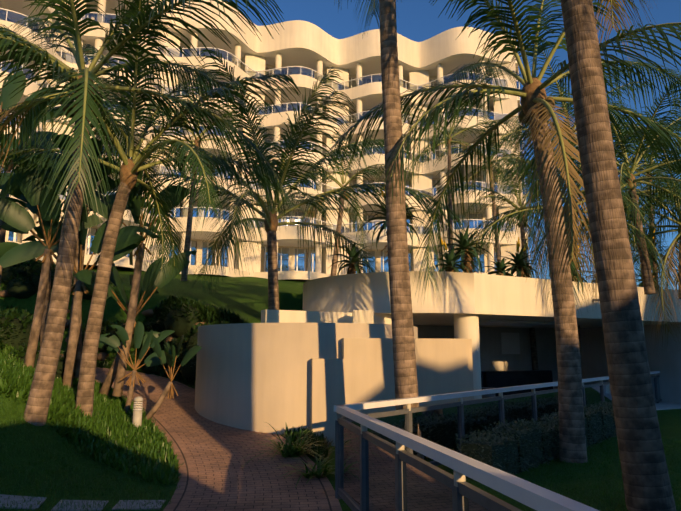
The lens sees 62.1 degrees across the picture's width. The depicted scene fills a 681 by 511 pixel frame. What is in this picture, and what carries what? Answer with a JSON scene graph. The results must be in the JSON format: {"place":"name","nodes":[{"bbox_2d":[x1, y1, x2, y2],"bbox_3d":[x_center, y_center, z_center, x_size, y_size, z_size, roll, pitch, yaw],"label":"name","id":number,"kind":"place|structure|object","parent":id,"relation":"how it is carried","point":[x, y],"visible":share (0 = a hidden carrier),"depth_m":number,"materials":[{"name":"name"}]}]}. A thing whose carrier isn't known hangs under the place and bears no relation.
{"place":"outdoors","nodes":[
{"label":"outdoors","id":0,"kind":"place"},
{"bbox_2d":[95,367,341,510],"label":"brick path","id":1,"kind":"structure","parent":0,"point":[215,475],"depth_m":7.98,"materials":[{"name":"brown brick"}]},
{"bbox_2d":[0,264,680,510],"bbox_3d":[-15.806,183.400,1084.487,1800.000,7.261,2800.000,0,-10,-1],"label":"terrain","id":2,"kind":"structure","parent":0,"point":[248,298],"depth_m":8.04,"materials":[{"name":"green plant"}]},
{"bbox_2d":[0,70,68,129],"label":"strelitzia","id":3,"kind":"object","parent":2,"relation":"on","point":[6,101],"visible":0.44,"depth_m":14.15,"materials":[{"name":"green plant"}]},
{"bbox_2d":[0,103,145,377],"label":"strelitzia","id":4,"kind":"object","parent":2,"relation":"on","point":[15,217],"visible":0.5,"depth_m":10.61,"materials":[{"name":"green plant"}]},
{"bbox_2d":[0,494,165,510],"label":"stepping stones","id":5,"kind":"object","parent":2,"relation":"on","point":[19,499],"visible":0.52,"depth_m":6.10,"materials":[{"name":"stone"}]},
{"bbox_2d":[0,368,179,510],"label":"lawn","id":6,"kind":"structure","parent":2,"relation":"on","point":[120,493],"depth_m":6.81,"materials":[{"name":"green plant"}]},
{"bbox_2d":[0,337,185,486],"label":"grass","id":7,"kind":"structure","parent":2,"relation":"on","point":[108,442],"depth_m":8.54,"materials":[{"name":"green plant"}]},
{"bbox_2d":[132,396,142,427],"bbox_3d":[-3.455,2.710,9.629,0.156,0.607,0.156,0,-10,-1],"label":"bollard light","id":8,"kind":"object","parent":7,"relation":"on","point":[137,411],"visible":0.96,"depth_m":9.59,"materials":[{"name":"paint"}]},
{"bbox_2d":[0,153,196,396],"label":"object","id":9,"kind":"object","parent":2,"relation":"on","point":[130,239],"visible":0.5,"depth_m":11.11,"materials":[{"name":"green plant"}]},
{"bbox_2d":[0,290,207,371],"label":"boulder retaining rows","id":10,"kind":"object","parent":2,"relation":"on","point":[101,356],"visible":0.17,"depth_m":17.23,"materials":[{"name":"brown stone"}]},
{"bbox_2d":[0,259,230,379],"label":"bank shrub mounds","id":11,"kind":"object","parent":2,"relation":"on","point":[21,280],"visible":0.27,"depth_m":15.79,"materials":[{"name":"green plant"}]},
{"bbox_2d":[0,0,296,425],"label":"palm","id":12,"kind":"object","parent":2,"relation":"on","point":[43,380],"visible":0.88,"depth_m":8.65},
{"bbox_2d":[98,321,201,419],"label":"strelitzia","id":13,"kind":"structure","parent":2,"relation":"on","point":[152,339],"depth_m":10.67,"materials":[{"name":"green plant"}]},
{"bbox_2d":[0,0,300,415],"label":"palm","id":14,"kind":"object","parent":2,"relation":"on","point":[85,389],"visible":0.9,"depth_m":9.57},
{"bbox_2d":[143,319,167,357],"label":"hedge","id":15,"kind":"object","parent":2,"relation":"on","point":[154,326],"visible":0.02,"depth_m":16.43,"materials":[{"name":"green plant"}]},
{"bbox_2d":[117,65,274,280],"bbox_3d":[-6.108,-3.324,23.787,6.959,9.356,6.886,0,-10,-1],"label":"thin palm","id":16,"kind":"object","parent":2,"relation":"on","point":[189,227],"visible":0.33,"depth_m":23.46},
{"bbox_2d":[96,294,333,462],"bbox_3d":[-3.155,2.228,13.657,2.779,3.388,11.793,8,-13,-41],"label":"groundcover bed","id":17,"kind":"object","parent":2,"relation":"on","point":[210,314],"visible":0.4,"depth_m":15.55,"materials":[{"name":"green plant"}]},
{"bbox_2d":[0,0,530,281],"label":"apartment building","id":18,"kind":"structure","parent":2,"relation":"on","point":[304,55],"depth_m":43.17,"materials":[{"name":"white paint"}]},
{"bbox_2d":[88,47,468,309],"bbox_3d":[-1.595,-1.373,16.471,9.902,7.140,9.703,0,-10,-1],"label":"young palm","id":19,"kind":"object","parent":2,"relation":"on","point":[270,221],"visible":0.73,"depth_m":15.44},
{"bbox_2d":[240,422,334,466],"bbox_3d":[-0.622,2.844,8.678,1.873,0.546,1.786,0,-10,-1],"label":"strappy plant","id":20,"kind":"object","parent":2,"relation":"on","point":[295,449],"visible":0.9,"depth_m":8.57,"materials":[{"name":"green plant"}]},
{"bbox_2d":[270,455,334,487],"bbox_3d":[-0.366,2.814,7.553,1.142,0.350,1.203,0,-10,-1],"label":"strappy plant","id":21,"kind":"object","parent":2,"relation":"on","point":[318,471],"visible":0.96,"depth_m":7.49,"materials":[{"name":"green plant"}]},
{"bbox_2d":[194,323,417,434],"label":"curved wall","id":22,"kind":"structure","parent":2,"relation":"on","point":[253,376],"depth_m":10.24,"materials":[{"name":"beige paint"}]},
{"bbox_2d":[285,130,406,275],"bbox_3d":[0.212,-1.553,23.860,5.594,7.122,5.414,0,-10,-1],"label":"palm tree","id":23,"kind":"object","parent":2,"relation":"on","point":[335,259],"visible":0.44,"depth_m":23.54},
{"bbox_2d":[348,0,423,459],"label":"palm tree","id":24,"kind":"object","parent":2,"relation":"on","point":[405,371],"visible":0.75,"depth_m":8.40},
{"bbox_2d":[310,338,473,445],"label":"block screen wall","id":25,"kind":"structure","parent":2,"relation":"on","point":[361,370],"depth_m":10.11,"materials":[{"name":"beige paint"}]},
{"bbox_2d":[376,75,528,250],"bbox_3d":[4.861,-3.104,26.872,7.110,11.092,6.880,5,-11,-28],"label":"palm","id":26,"kind":"object","parent":2,"relation":"on","point":[448,135],"visible":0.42,"depth_m":27.11,"materials":[{"name":"green plant"}]},
{"bbox_2d":[261,271,680,409],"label":"pavilion building","id":27,"kind":"structure","parent":2,"relation":"on","point":[469,301],"depth_m":15.13,"materials":[{"name":"white paint"}]},
{"bbox_2d":[330,242,377,274],"bbox_3d":[0.342,0.283,15.787,1.365,1.233,1.456,-6,-11,31],"label":"aloe plant","id":28,"kind":"object","parent":27,"relation":"on","point":[352,264],"visible":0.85,"depth_m":15.69,"materials":[{"name":"green plant"}]},
{"bbox_2d":[356,186,428,264],"bbox_3d":[1.393,-0.606,15.254,2.100,2.686,2.118,0,-10,-1],"label":"aloe roof garden","id":29,"kind":"object","parent":27,"relation":"on","point":[384,225],"visible":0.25,"depth_m":15.22,"materials":[{"name":"green plant"}]},
{"bbox_2d":[432,238,476,272],"bbox_3d":[2.879,0.160,14.831,1.230,1.495,1.274,-7,-12,37],"label":"spiky plant","id":30,"kind":"object","parent":27,"relation":"on","point":[451,265],"visible":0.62,"depth_m":14.72,"materials":[{"name":"green plant"}]},
{"bbox_2d":[437,225,494,273],"bbox_3d":[3.483,0.035,15.926,1.794,1.664,1.741,0,-10,-1],"label":"spiky plant","id":31,"kind":"object","parent":27,"relation":"on","point":[463,244],"visible":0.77,"depth_m":15.77,"materials":[{"name":"green plant"}]},
{"bbox_2d":[481,257,519,275],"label":"spiky plant","id":32,"kind":"object","parent":27,"relation":"on","point":[501,268],"visible":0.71,"depth_m":15.12,"materials":[{"name":"green plant"}]},
{"bbox_2d":[481,319,553,397],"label":"structure fittings","id":33,"kind":"object","parent":27,"relation":"on","point":[488,395],"visible":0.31,"depth_m":14.76,"materials":[{"name":"grey metal"}]},
{"bbox_2d":[496,237,545,277],"bbox_3d":[5.212,0.215,16.494,1.415,1.667,1.440,5,-11,-27],"label":"spiky plant","id":34,"kind":"object","parent":27,"relation":"on","point":[520,262],"visible":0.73,"depth_m":16.37,"materials":[{"name":"green plant"}]},
{"bbox_2d":[544,237,592,280],"bbox_3d":[6.754,0.200,16.711,1.531,1.586,1.599,-7,-12,37],"label":"spiky plant","id":35,"kind":"object","parent":27,"relation":"on","point":[575,257],"visible":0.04,"depth_m":16.61,"materials":[{"name":"green plant"}]},
{"bbox_2d":[457,102,680,316],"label":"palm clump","id":36,"kind":"object","parent":27,"relation":"on","point":[504,216],"visible":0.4,"depth_m":16.17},
{"bbox_2d":[570,246,591,293],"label":"spiky plant","id":37,"kind":"object","parent":27,"relation":"on","point":[575,276],"visible":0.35,"depth_m":15.92,"materials":[{"name":"green plant"}]},
{"bbox_2d":[498,75,680,304],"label":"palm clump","id":38,"kind":"object","parent":27,"relation":"on","point":[630,180],"visible":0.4,"depth_m":15.73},
{"bbox_2d":[579,127,680,348],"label":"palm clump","id":39,"kind":"object","parent":27,"relation":"on","point":[673,245],"visible":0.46,"depth_m":16.95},
{"bbox_2d":[586,123,680,280],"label":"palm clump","id":40,"kind":"object","parent":27,"relation":"on","point":[657,223],"visible":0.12,"depth_m":20.07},
{"bbox_2d":[636,266,666,295],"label":"spiky plant","id":41,"kind":"object","parent":27,"relation":"on","point":[653,280],"visible":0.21,"depth_m":17.35,"materials":[{"name":"green plant"}]},
{"bbox_2d":[633,230,674,284],"bbox_3d":[10.429,0.239,19.208,1.750,2.353,1.699,5,-11,-25],"label":"aloe roof garden","id":42,"kind":"object","parent":27,"relation":"on","point":[651,253],"visible":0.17,"depth_m":19.11,"materials":[{"name":"green plant"}]},
{"bbox_2d":[663,258,678,289],"bbox_3d":[12.234,0.638,19.960,1.709,2.009,1.532,-6,-11,32],"label":"aloe roof garden","id":43,"kind":"object","parent":27,"relation":"on","point":[677,274],"visible":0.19,"depth_m":19.97,"materials":[{"name":"green plant"}]},
{"bbox_2d":[432,103,528,261],"bbox_3d":[8.576,-2.623,31.529,6.530,10.792,7.460,-2,-10,12],"label":"palm","id":44,"kind":"object","parent":2,"relation":"on","point":[498,258],"visible":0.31,"depth_m":30.97,"materials":[{"name":"green plant"}]},
{"bbox_2d":[334,371,661,510],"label":"glass pool fence","id":45,"kind":"object","parent":2,"relation":"on","point":[380,465],"visible":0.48,"depth_m":5.45,"materials":[{"name":"clear glass"}]},
{"bbox_2d":[324,0,680,462],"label":"palm tree","id":46,"kind":"object","parent":2,"relation":"on","point":[535,110],"visible":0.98,"depth_m":9.08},
{"bbox_2d":[334,0,676,510],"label":"palm tree","id":47,"kind":"object","parent":2,"relation":"on","point":[646,479],"visible":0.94,"depth_m":6.34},
{"bbox_2d":[449,132,591,369],"bbox_3d":[7.276,0.696,22.804,6.282,10.167,6.530,0,-10,-1],"label":"palm","id":48,"kind":"object","parent":2,"relation":"on","point":[534,357],"visible":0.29,"depth_m":22.48,"materials":[{"name":"green plant"}]},
{"bbox_2d":[455,401,616,478],"bbox_3d":[4.610,3.214,10.770,0.727,0.711,8.898,-8,-13,40],"label":"hedge","id":49,"kind":"object","parent":2,"relation":"on","point":[512,449],"depth_m":8.36,"materials":[{"name":"green plant"}]},
{"bbox_2d":[467,437,680,510],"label":"lawn blades","id":50,"kind":"structure","parent":2,"relation":"on","point":[603,484],"depth_m":7.67,"materials":[{"name":"green plant"}]},
{"bbox_2d":[481,37,680,375],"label":"palm","id":51,"kind":"object","parent":2,"relation":"on","point":[557,95],"visible":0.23,"depth_m":20.93,"materials":[{"name":"green plant"}]},
{"bbox_2d":[527,124,680,281],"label":"palm","id":52,"kind":"object","parent":2,"relation":"on","point":[655,236],"visible":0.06,"depth_m":18.74,"materials":[{"name":"green plant"}]},
{"bbox_2d":[551,115,679,216],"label":"palm","id":53,"kind":"object","parent":2,"relation":"on","point":[627,153],"depth_m":27.70,"materials":[{"name":"green plant"}]},
{"bbox_2d":[615,100,680,287],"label":"palm","id":54,"kind":"object","parent":2,"relation":"on","point":[638,183],"visible":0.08,"depth_m":22.66,"materials":[{"name":"green plant"}]},
{"bbox_2d":[617,97,680,225],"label":"palm","id":55,"kind":"object","parent":2,"relation":"on","point":[679,104],"visible":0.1,"depth_m":24.99,"materials":[{"name":"green plant"}]},
{"bbox_2d":[224,0,680,289],"label":"sky","id":56,"kind":"structure","parent":0,"point":[416,20],"materials":[{"name":"blue"}]},
{"bbox_2d":[453,299,598,353],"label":"door window","id":57,"kind":"structure","parent":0,"point":[510,343],"depth_m":21.11,"materials":[{"name":"black glass"}]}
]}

